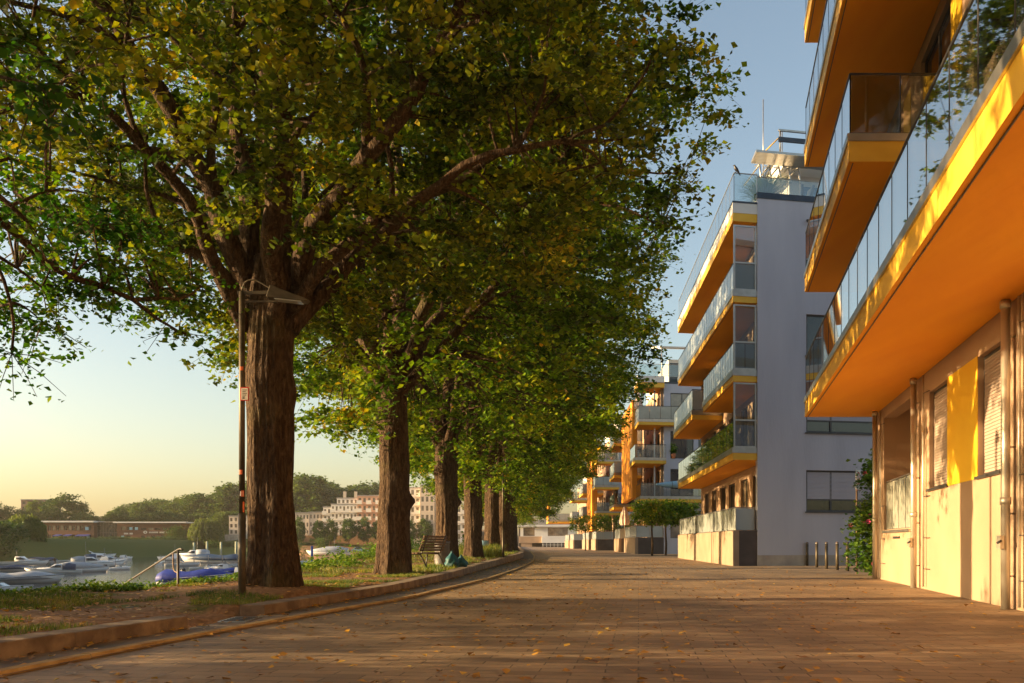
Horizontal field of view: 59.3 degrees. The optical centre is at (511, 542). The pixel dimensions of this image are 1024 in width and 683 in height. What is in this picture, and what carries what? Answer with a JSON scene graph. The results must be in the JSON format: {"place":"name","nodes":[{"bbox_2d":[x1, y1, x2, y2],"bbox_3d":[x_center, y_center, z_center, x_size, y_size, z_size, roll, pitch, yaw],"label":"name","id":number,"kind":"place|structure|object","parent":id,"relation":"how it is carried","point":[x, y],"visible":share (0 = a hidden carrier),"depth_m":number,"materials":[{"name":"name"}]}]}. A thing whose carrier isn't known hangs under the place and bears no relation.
{"place":"outdoors","nodes":[
{"label":"outdoors","id":0,"kind":"place"},
{"bbox_2d":[0,555,308,588],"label":"water","id":1,"kind":"structure","parent":0,"point":[138,565],"depth_m":100.33,"materials":[{"name":"grey liquid"}]},
{"bbox_2d":[0,565,33,570],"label":"motorboat","id":2,"kind":"object","parent":1,"relation":"on","point":[12,567],"visible":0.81,"depth_m":108.85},
{"bbox_2d":[0,582,34,590],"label":"motorboat","id":3,"kind":"object","parent":1,"relation":"on","point":[5,586],"visible":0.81,"depth_m":63.46,"materials":[{"name":"white plastic"}]},
{"bbox_2d":[0,549,48,564],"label":"motorboat","id":4,"kind":"object","parent":1,"relation":"on","point":[21,560],"visible":0.9,"depth_m":138.48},
{"bbox_2d":[0,571,64,582],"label":"motorboat","id":5,"kind":"object","parent":1,"relation":"on","point":[31,577],"visible":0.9,"depth_m":75.73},
{"bbox_2d":[24,563,81,573],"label":"motorboat","id":6,"kind":"object","parent":1,"relation":"on","point":[66,568],"visible":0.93,"depth_m":99.85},
{"bbox_2d":[60,561,109,571],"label":"motorboat","id":7,"kind":"object","parent":1,"relation":"on","point":[86,567],"visible":0.52,"depth_m":105.32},
{"bbox_2d":[71,542,123,566],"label":"motorboat","id":8,"kind":"object","parent":1,"relation":"on","point":[93,560],"visible":0.65,"depth_m":126.87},
{"bbox_2d":[164,561,199,565],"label":"motorboat","id":9,"kind":"object","parent":1,"relation":"on","point":[189,564],"visible":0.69,"depth_m":132.74,"materials":[{"name":"white plastic"}]},
{"bbox_2d":[169,539,209,557],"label":"motorboat","id":10,"kind":"object","parent":1,"relation":"on","point":[195,552],"visible":0.37,"depth_m":198.86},
{"bbox_2d":[155,569,235,583],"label":"motorboat","id":11,"kind":"object","parent":1,"relation":"on","point":[170,575],"visible":0.49,"depth_m":71.22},
{"bbox_2d":[162,555,236,563],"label":"jetty","id":12,"kind":"object","parent":1,"relation":"in","point":[208,562],"visible":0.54,"depth_m":138.09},
{"bbox_2d":[181,554,237,561],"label":"motorboat","id":13,"kind":"object","parent":1,"relation":"on","point":[212,558],"visible":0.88,"depth_m":155.75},
{"bbox_2d":[306,540,349,555],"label":"motorboat","id":14,"kind":"object","parent":1,"relation":"on","point":[322,551],"visible":0.66,"depth_m":203.90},
{"bbox_2d":[0,530,519,637],"bbox_3d":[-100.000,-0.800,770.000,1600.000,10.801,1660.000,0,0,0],"label":"ground","id":15,"kind":"structure","parent":0,"point":[62,549],"depth_m":13.63,"materials":[{"name":"brown soil"}]},
{"bbox_2d":[0,505,17,520],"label":"broadleaf tree","id":16,"kind":"object","parent":15,"relation":"on","point":[5,511],"visible":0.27,"depth_m":289.47,"materials":[{"name":"green plant"}]},
{"bbox_2d":[0,523,24,557],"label":"bush","id":17,"kind":"object","parent":15,"relation":"on","point":[5,544],"visible":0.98,"depth_m":158.73,"materials":[{"name":"green plant"}]},
{"bbox_2d":[0,518,30,544],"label":"bush","id":18,"kind":"object","parent":15,"relation":"on","point":[3,523],"visible":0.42,"depth_m":162.44,"materials":[{"name":"green plant"}]},
{"bbox_2d":[5,522,31,539],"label":"bush","id":19,"kind":"object","parent":15,"relation":"on","point":[20,529],"visible":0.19,"depth_m":168.19,"materials":[{"name":"green plant"}]},
{"bbox_2d":[6,513,47,542],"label":"willow tree","id":20,"kind":"object","parent":15,"relation":"on","point":[38,531],"visible":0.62,"depth_m":173.78,"materials":[{"name":"green plant"}]},
{"bbox_2d":[24,499,47,515],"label":"broadleaf tree","id":21,"kind":"object","parent":15,"relation":"on","point":[32,505],"visible":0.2,"depth_m":301.05,"materials":[{"name":"green plant"}]},
{"bbox_2d":[20,499,59,510],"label":"block tower","id":22,"kind":"structure","parent":15,"relation":"on","point":[23,502],"depth_m":330.00,"materials":[{"name":"brick"}]},
{"bbox_2d":[35,507,68,520],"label":"broadleaf tree","id":23,"kind":"object","parent":15,"relation":"on","point":[49,513],"visible":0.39,"depth_m":290.41,"materials":[{"name":"green plant"}]},
{"bbox_2d":[35,492,95,520],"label":"broadleaf tree","id":24,"kind":"object","parent":15,"relation":"on","point":[71,507],"visible":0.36,"depth_m":297.01,"materials":[{"name":"green plant"}]},
{"bbox_2d":[71,512,91,520],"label":"broadleaf tree","id":25,"kind":"object","parent":15,"relation":"on","point":[82,517],"visible":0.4,"depth_m":290.50,"materials":[{"name":"green plant"}]},
{"bbox_2d":[102,511,123,521],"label":"broadleaf tree","id":26,"kind":"object","parent":15,"relation":"on","point":[115,516],"visible":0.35,"depth_m":293.71,"materials":[{"name":"green plant"}]},
{"bbox_2d":[41,521,193,538],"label":"harbour hall","id":27,"kind":"structure","parent":15,"relation":"on","point":[89,529],"depth_m":268.00,"materials":[{"name":"brown"}]},
{"bbox_2d":[0,24,249,405],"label":"lime tree","id":28,"kind":"object","parent":15,"relation":"on","point":[90,286],"visible":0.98,"depth_m":10.19,"materials":[{"name":"green plant"}]},
{"bbox_2d":[127,501,157,516],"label":"broadleaf tree","id":29,"kind":"object","parent":15,"relation":"on","point":[143,508],"visible":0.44,"depth_m":327.62,"materials":[{"name":"green plant"}]},
{"bbox_2d":[123,548,183,584],"bbox_3d":[-7.494,1.252,17.547,0.055,2.337,4.903,0,0,-44],"label":"handrail","id":30,"kind":"object","parent":15,"relation":"on","point":[165,557],"visible":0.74,"depth_m":16.03,"materials":[{"name":"grey"}]},
{"bbox_2d":[158,511,179,521],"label":"broadleaf tree","id":31,"kind":"object","parent":15,"relation":"on","point":[171,516],"visible":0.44,"depth_m":300.32,"materials":[{"name":"green plant"}]},
{"bbox_2d":[157,502,187,516],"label":"broadleaf tree","id":32,"kind":"object","parent":15,"relation":"on","point":[172,507],"visible":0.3,"depth_m":325.17,"materials":[{"name":"green plant"}]},
{"bbox_2d":[161,525,189,537],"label":"bush","id":33,"kind":"object","parent":15,"relation":"on","point":[177,529],"visible":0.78,"depth_m":265.26,"materials":[{"name":"green plant"}]},
{"bbox_2d":[176,492,229,515],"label":"broadleaf tree","id":34,"kind":"object","parent":15,"relation":"on","point":[200,501],"visible":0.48,"depth_m":322.19,"materials":[{"name":"green plant"}]},
{"bbox_2d":[187,517,224,549],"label":"willow tree","id":35,"kind":"object","parent":15,"relation":"on","point":[201,529],"visible":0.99,"depth_m":259.24,"materials":[{"name":"green plant"}]},
{"bbox_2d":[209,511,235,534],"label":"broadleaf tree","id":36,"kind":"object","parent":15,"relation":"on","point":[220,516],"visible":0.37,"depth_m":294.12,"materials":[{"name":"green plant"}]},
{"bbox_2d":[209,481,246,513],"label":"broadleaf tree","id":37,"kind":"object","parent":15,"relation":"on","point":[229,491],"visible":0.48,"depth_m":319.05,"materials":[{"name":"green plant"}]},
{"bbox_2d":[0,531,463,595],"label":"undergrowth","id":38,"kind":"object","parent":15,"relation":"on","point":[93,586],"visible":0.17,"depth_m":17.16,"materials":[{"name":"green plant"}]},
{"bbox_2d":[229,516,247,534],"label":"terraced house","id":39,"kind":"structure","parent":15,"relation":"on","point":[233,525],"depth_m":272.00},
{"bbox_2d":[0,542,518,635],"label":"grass","id":40,"kind":"structure","parent":15,"relation":"on","point":[491,551],"depth_m":12.40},
{"bbox_2d":[0,546,523,659],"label":"kerb","id":41,"kind":"structure","parent":15,"relation":"on","point":[16,646],"depth_m":9.03,"materials":[{"name":"stone"}]},
{"bbox_2d":[237,279,309,594],"bbox_3d":[-3.312,-1.319,12.500,1.002,4.697,0.210,0,0,0],"label":"lamp post","id":42,"kind":"object","parent":15,"relation":"on","point":[273,294],"visible":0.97,"depth_m":12.46,"materials":[{"name":"black metal"}]},
{"bbox_2d":[296,517,306,542],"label":"broadleaf tree","id":43,"kind":"object","parent":15,"relation":"on","point":[301,531],"visible":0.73,"depth_m":257.24,"materials":[{"name":"green plant"}]},
{"bbox_2d":[295,512,308,534],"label":"terraced house","id":44,"kind":"structure","parent":15,"relation":"on","point":[304,516],"depth_m":272.40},
{"bbox_2d":[309,512,322,534],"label":"terraced house","id":45,"kind":"structure","parent":15,"relation":"on","point":[314,516],"depth_m":272.60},
{"bbox_2d":[293,472,339,511],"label":"broadleaf tree","id":46,"kind":"object","parent":15,"relation":"on","point":[313,484],"visible":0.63,"depth_m":313.18,"materials":[{"name":"green plant"}]},
{"bbox_2d":[311,520,326,538],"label":"broadleaf tree","id":47,"kind":"object","parent":15,"relation":"on","point":[320,526],"visible":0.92,"depth_m":256.79,"materials":[{"name":"green plant"}]},
{"bbox_2d":[314,537,332,547],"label":"bush","id":48,"kind":"object","parent":15,"relation":"on","point":[322,542],"visible":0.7,"depth_m":249.10,"materials":[{"name":"green plant"}]},
{"bbox_2d":[324,518,338,541],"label":"broadleaf tree","id":49,"kind":"object","parent":15,"relation":"on","point":[332,525],"visible":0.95,"depth_m":257.39,"materials":[{"name":"green plant"}]},
{"bbox_2d":[316,486,350,504],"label":"broadleaf tree","id":50,"kind":"object","parent":15,"relation":"on","point":[336,489],"visible":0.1,"depth_m":326.87,"materials":[{"name":"green plant"}]},
{"bbox_2d":[340,518,358,541],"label":"broadleaf tree","id":51,"kind":"object","parent":15,"relation":"on","point":[346,534],"visible":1,"depth_m":257.05,"materials":[{"name":"green plant"}]},
{"bbox_2d":[322,492,378,534],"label":"stepped block","id":52,"kind":"structure","parent":15,"relation":"on","point":[356,508],"depth_m":272.25,"materials":[{"name":"paint"}]},
{"bbox_2d":[346,480,379,497],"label":"broadleaf tree","id":53,"kind":"object","parent":15,"relation":"on","point":[363,488],"visible":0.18,"depth_m":324.36,"materials":[{"name":"green plant"}]},
{"bbox_2d":[357,517,371,542],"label":"broadleaf tree","id":54,"kind":"object","parent":15,"relation":"on","point":[363,536],"visible":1,"depth_m":257.23,"materials":[{"name":"green plant"}]},
{"bbox_2d":[0,0,737,586],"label":"lime tree","id":55,"kind":"object","parent":15,"relation":"on","point":[276,248],"visible":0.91,"depth_m":12.98,"materials":[{"name":"green plant"}]},
{"bbox_2d":[49,0,750,574],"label":"lime tree","id":56,"kind":"object","parent":15,"relation":"on","point":[397,426],"visible":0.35,"depth_m":20.60,"materials":[{"name":"green plant"}]},
{"bbox_2d":[410,518,416,538],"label":"broadleaf tree","id":57,"kind":"object","parent":15,"relation":"on","point":[413,529],"visible":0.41,"depth_m":257.67,"materials":[{"name":"green plant"}]},
{"bbox_2d":[409,487,419,544],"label":"apartment block","id":58,"kind":"structure","parent":15,"relation":"on","point":[415,513],"depth_m":262.00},
{"bbox_2d":[417,518,433,540],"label":"broadleaf tree","id":59,"kind":"object","parent":15,"relation":"on","point":[425,524],"visible":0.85,"depth_m":257.41,"materials":[{"name":"green plant"}]},
{"bbox_2d":[420,484,435,543],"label":"apartment block","id":60,"kind":"structure","parent":15,"relation":"on","point":[427,508],"depth_m":259.00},
{"bbox_2d":[412,534,447,567],"bbox_3d":[-2.425,0.251,25.434,0.700,0.977,1.700,0,0,18],"label":"bench","id":61,"kind":"object","parent":15,"relation":"on","point":[434,539],"visible":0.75,"depth_m":25.28,"materials":[{"name":"brown wood"}]},
{"bbox_2d":[434,541,449,563],"bbox_3d":[-2.200,0.340,28.300,0.500,0.780,0.500,0,0,0],"label":"litter bin","id":62,"kind":"object","parent":15,"relation":"on","point":[444,553],"visible":0.44,"depth_m":28.10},
{"bbox_2d":[213,53,684,560],"bbox_3d":[-2.074,-7.764,30.987,15.740,17.328,15.782,0,0,0],"label":"lime tree","id":63,"kind":"object","parent":15,"relation":"on","point":[446,472],"visible":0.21,"depth_m":29.88,"materials":[{"name":"green plant"}]},
{"bbox_2d":[444,551,458,567],"bbox_3d":[-1.794,0.485,26.588,0.484,0.513,0.479,0,0,0],"label":"rubbish bag","id":64,"kind":"object","parent":15,"relation":"on","point":[451,559],"visible":0.88,"depth_m":26.44,"materials":[{"name":"teal plastic"}]},
{"bbox_2d":[458,499,464,543],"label":"apartment block","id":65,"kind":"structure","parent":15,"relation":"on","point":[461,523],"depth_m":258.00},
{"bbox_2d":[297,154,668,557],"bbox_3d":[-1.438,-8.065,37.929,15.025,17.602,15.904,0,0,26],"label":"lime tree","id":66,"kind":"object","parent":15,"relation":"on","point":[473,521],"visible":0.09,"depth_m":37.20,"materials":[{"name":"green plant"}]},
{"bbox_2d":[335,222,638,546],"bbox_3d":[-1.036,-7.710,45.687,15.309,16.809,15.268,0,0,16],"label":"lime tree","id":67,"kind":"object","parent":15,"relation":"on","point":[491,524],"visible":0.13,"depth_m":45.23,"materials":[{"name":"green plant"}]},
{"bbox_2d":[502,457,509,556],"bbox_3d":[-0.240,-1.479,39.088,0.210,4.697,1.002,0,0,-20],"label":"lamp post","id":68,"kind":"object","parent":15,"relation":"on","point":[503,516],"visible":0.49,"depth_m":39.46,"materials":[{"name":"black metal"}]},
{"bbox_2d":[418,352,606,550],"bbox_3d":[-0.213,-7.521,61.852,14.953,16.462,14.993,0,0,-26],"label":"lime tree","id":69,"kind":"object","parent":15,"relation":"on","point":[512,526],"visible":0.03,"depth_m":61.26,"materials":[{"name":"green plant"}]},
{"bbox_2d":[418,310,624,551],"bbox_3d":[-0.890,-7.734,54.076,15.255,16.884,14.412,0,0,13],"label":"lime tree","id":70,"kind":"object","parent":15,"relation":"on","point":[507,542],"visible":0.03,"depth_m":53.65,"materials":[{"name":"green plant"}]},
{"bbox_2d":[459,450,586,549],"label":"lime tree","id":71,"kind":"object","parent":15,"relation":"on","point":[547,512],"visible":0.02,"depth_m":80.18,"materials":[{"name":"green plant"}]},
{"bbox_2d":[463,367,587,550],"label":"lime tree","id":72,"kind":"object","parent":15,"relation":"on","point":[568,486],"visible":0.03,"depth_m":70.84,"materials":[{"name":"green plant"}]},
{"bbox_2d":[483,491,570,528],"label":"lime tree","id":73,"kind":"object","parent":15,"relation":"on","point":[555,511],"visible":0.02,"depth_m":104.08,"materials":[{"name":"green plant"}]},
{"bbox_2d":[0,0,817,535],"label":"sky","id":74,"kind":"structure","parent":0,"point":[121,433],"materials":[{"name":"blue"}]},
{"bbox_2d":[0,547,1023,682],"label":"street","id":75,"kind":"structure","parent":0,"point":[949,618],"depth_m":8.66,"materials":[{"name":"stone"}]},
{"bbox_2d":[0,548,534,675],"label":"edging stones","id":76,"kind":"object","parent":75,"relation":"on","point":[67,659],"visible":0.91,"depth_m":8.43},
{"bbox_2d":[0,547,535,675],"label":"gutter","id":77,"kind":"object","parent":75,"relation":"on","point":[528,556],"visible":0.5,"depth_m":10.87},
{"bbox_2d":[217,617,261,621],"bbox_3d":[-3.140,0.880,10.400,0.320,0.013,0.700,0,0,0],"label":"drain cover","id":78,"kind":"object","parent":77,"relation":"on","point":[234,619],"visible":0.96,"depth_m":10.31,"materials":[{"name":"metal"}]},
{"bbox_2d":[0,554,1023,682],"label":"fallen leaves","id":79,"kind":"object","parent":75,"relation":"on","point":[506,671],"visible":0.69,"depth_m":10.00,"materials":[{"name":"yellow plant"}]},
{"bbox_2d":[568,513,603,550],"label":"clipped tree","id":80,"kind":"object","parent":75,"relation":"on","point":[582,521],"visible":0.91,"depth_m":107.57,"materials":[{"name":"green plant"}]},
{"bbox_2d":[595,512,631,550],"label":"clipped tree","id":81,"kind":"object","parent":75,"relation":"on","point":[604,520],"visible":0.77,"depth_m":105.69,"materials":[{"name":"green plant"}]},
{"bbox_2d":[628,498,677,555],"bbox_3d":[10.022,-1.169,64.337,3.466,4.153,3.477,0,0,0],"label":"clipped tree","id":82,"kind":"object","parent":75,"relation":"on","point":[646,516],"visible":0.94,"depth_m":63.49,"materials":[{"name":"green plant"}]},
{"bbox_2d":[642,498,690,554],"bbox_3d":[11.163,-1.156,65.335,3.508,4.126,3.510,0,0,0],"label":"clipped tree","id":83,"kind":"object","parent":75,"relation":"on","point":[679,515],"visible":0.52,"depth_m":64.39,"materials":[{"name":"green plant"}]},
{"bbox_2d":[661,499,700,526],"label":"clipped tree","id":84,"kind":"object","parent":75,"relation":"on","point":[691,508],"visible":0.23,"depth_m":65.80,"materials":[{"name":"green plant"}]},
{"bbox_2d":[673,99,871,565],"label":"apartment building","id":85,"kind":"structure","parent":75,"relation":"on","point":[767,469],"depth_m":35.95,"materials":[{"name":"white paint"}]},
{"bbox_2d":[743,479,747,530],"bbox_3d":[10.572,-1.700,40.516,0.063,2.300,1.620,0,0,4],"label":"window","id":86,"kind":"structure","parent":85,"relation":"in","point":[745,483],"depth_m":40.79,"materials":[{"name":"grey"}]},
{"bbox_2d":[743,407,747,445],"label":"window","id":87,"kind":"structure","parent":85,"relation":"in","point":[745,413],"depth_m":40.79,"materials":[{"name":"grey"}]},
{"bbox_2d":[737,170,789,201],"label":"ornamental grass","id":88,"kind":"object","parent":85,"relation":"on","point":[766,185],"depth_m":36.08,"materials":[{"name":"green plant"}]},
{"bbox_2d":[801,184,816,196],"bbox_3d":[13.327,-14.450,39.069,1.695,2.100,0.046,0,0,-11],"label":"window","id":89,"kind":"structure","parent":85,"relation":"in","point":[804,190],"depth_m":38.93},
{"bbox_2d":[806,315,823,354],"bbox_3d":[13.225,-8.275,36.193,3.126,1.650,0.062,0,0,-11],"label":"window","id":90,"kind":"structure","parent":85,"relation":"in","point":[813,322],"depth_m":35.93,"materials":[{"name":"grey"}]},
{"bbox_2d":[806,470,871,511],"bbox_3d":[13.225,-2.075,36.193,3.126,1.650,0.063,0,0,-11],"label":"window","id":91,"kind":"structure","parent":85,"relation":"in","point":[835,501],"depth_m":36.09,"materials":[{"name":"grey"}]},
{"bbox_2d":[806,417,871,433],"bbox_3d":[13.225,-5.200,36.193,3.126,1.600,0.063,0,0,-11],"label":"window","id":92,"kind":"structure","parent":85,"relation":"in","point":[860,425],"depth_m":36.17,"materials":[{"name":"grey"}]},
{"bbox_2d":[840,448,871,575],"bbox_3d":[10.125,-0.899,24.939,2.000,3.957,2.430,0,0,21],"label":"oleander shrub","id":93,"kind":"object","parent":75,"relation":"on","point":[862,527],"visible":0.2,"depth_m":25.05,"materials":[{"name":"green plant"}]},
{"bbox_2d":[856,470,860,573],"bbox_3d":[10.008,-0.610,26.093,0.079,3.020,0.340,0,0,42],"label":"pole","id":94,"kind":"object","parent":75,"relation":"on","point":[858,486],"visible":0.4,"depth_m":26.08,"materials":[{"name":"white"}]},
{"bbox_2d":[517,520,574,546],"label":"white pavilion","id":95,"kind":"structure","parent":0,"point":[541,534],"depth_m":206.20,"materials":[{"name":"paint"}]},
{"bbox_2d":[523,528,534,535],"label":"window","id":96,"kind":"structure","parent":95,"relation":"in","point":[526,531],"depth_m":206.34,"materials":[{"name":"grey"}]},
{"bbox_2d":[548,528,567,535],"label":"window","id":97,"kind":"structure","parent":95,"relation":"in","point":[551,531],"depth_m":206.34,"materials":[{"name":"grey"}]},
{"bbox_2d":[546,477,594,548],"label":"apartment building","id":98,"kind":"structure","parent":0,"point":[573,541],"depth_m":149.03,"materials":[{"name":"white paint"}]},
{"bbox_2d":[579,418,633,549],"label":"apartment building","id":99,"kind":"structure","parent":0,"point":[600,492],"depth_m":111.60,"materials":[{"name":"white paint"}]},
{"bbox_2d":[609,346,700,553],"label":"apartment building","id":100,"kind":"structure","parent":0,"point":[644,467],"depth_m":73.73,"materials":[{"name":"white paint"}]},
{"bbox_2d":[619,506,629,537],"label":"parasol","id":101,"kind":"object","parent":100,"relation":"attached to","point":[624,518],"visible":0.97,"depth_m":87.75,"materials":[{"name":"fabric"}]},
{"bbox_2d":[656,480,677,487],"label":"kayak","id":102,"kind":"object","parent":100,"relation":"attached to","point":[672,484],"visible":0.35,"depth_m":72.10,"materials":[{"name":"blue"}]},
{"bbox_2d":[670,363,677,381],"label":"window","id":103,"kind":"structure","parent":100,"relation":"in","point":[673,368],"depth_m":76.51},
{"bbox_2d":[670,393,687,405],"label":"window","id":104,"kind":"structure","parent":100,"relation":"in","point":[676,399],"depth_m":73.65,"materials":[{"name":"grey"}]},
{"bbox_2d":[670,514,688,537],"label":"window","id":105,"kind":"structure","parent":100,"relation":"in","point":[674,531],"depth_m":73.61,"materials":[{"name":"grey"}]},
{"bbox_2d":[670,469,692,495],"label":"window","id":106,"kind":"structure","parent":100,"relation":"in","point":[673,472],"depth_m":73.65,"materials":[{"name":"grey"}]},
{"bbox_2d":[670,431,692,458],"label":"window","id":107,"kind":"structure","parent":100,"relation":"in","point":[685,446],"depth_m":73.70,"materials":[{"name":"grey"}]},
{"bbox_2d":[804,0,1023,610],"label":"apartment building","id":108,"kind":"structure","parent":0,"point":[914,149],"depth_m":14.60,"materials":[{"name":"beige paint"}]},
{"bbox_2d":[925,3,950,96],"bbox_3d":[7.979,-8.356,16.750,0.062,2.400,2.374,0,0,13],"label":"window","id":109,"kind":"structure","parent":108,"relation":"in","point":[942,41],"depth_m":16.88,"materials":[{"name":"grey"}]},
{"bbox_2d":[934,384,946,486],"bbox_3d":[7.931,-1.955,16.500,0.063,1.850,1.450,0,0,13],"label":"window","id":110,"kind":"structure","parent":108,"relation":"in","point":[940,396],"depth_m":16.68,"materials":[{"name":"grey"}]},
{"bbox_2d":[984,345,1000,473],"bbox_3d":[7.211,-1.955,13.386,0.063,1.850,1.173,0,0,13],"label":"window","id":111,"kind":"structure","parent":108,"relation":"in","point":[992,361],"depth_m":13.49,"materials":[{"name":"grey"}]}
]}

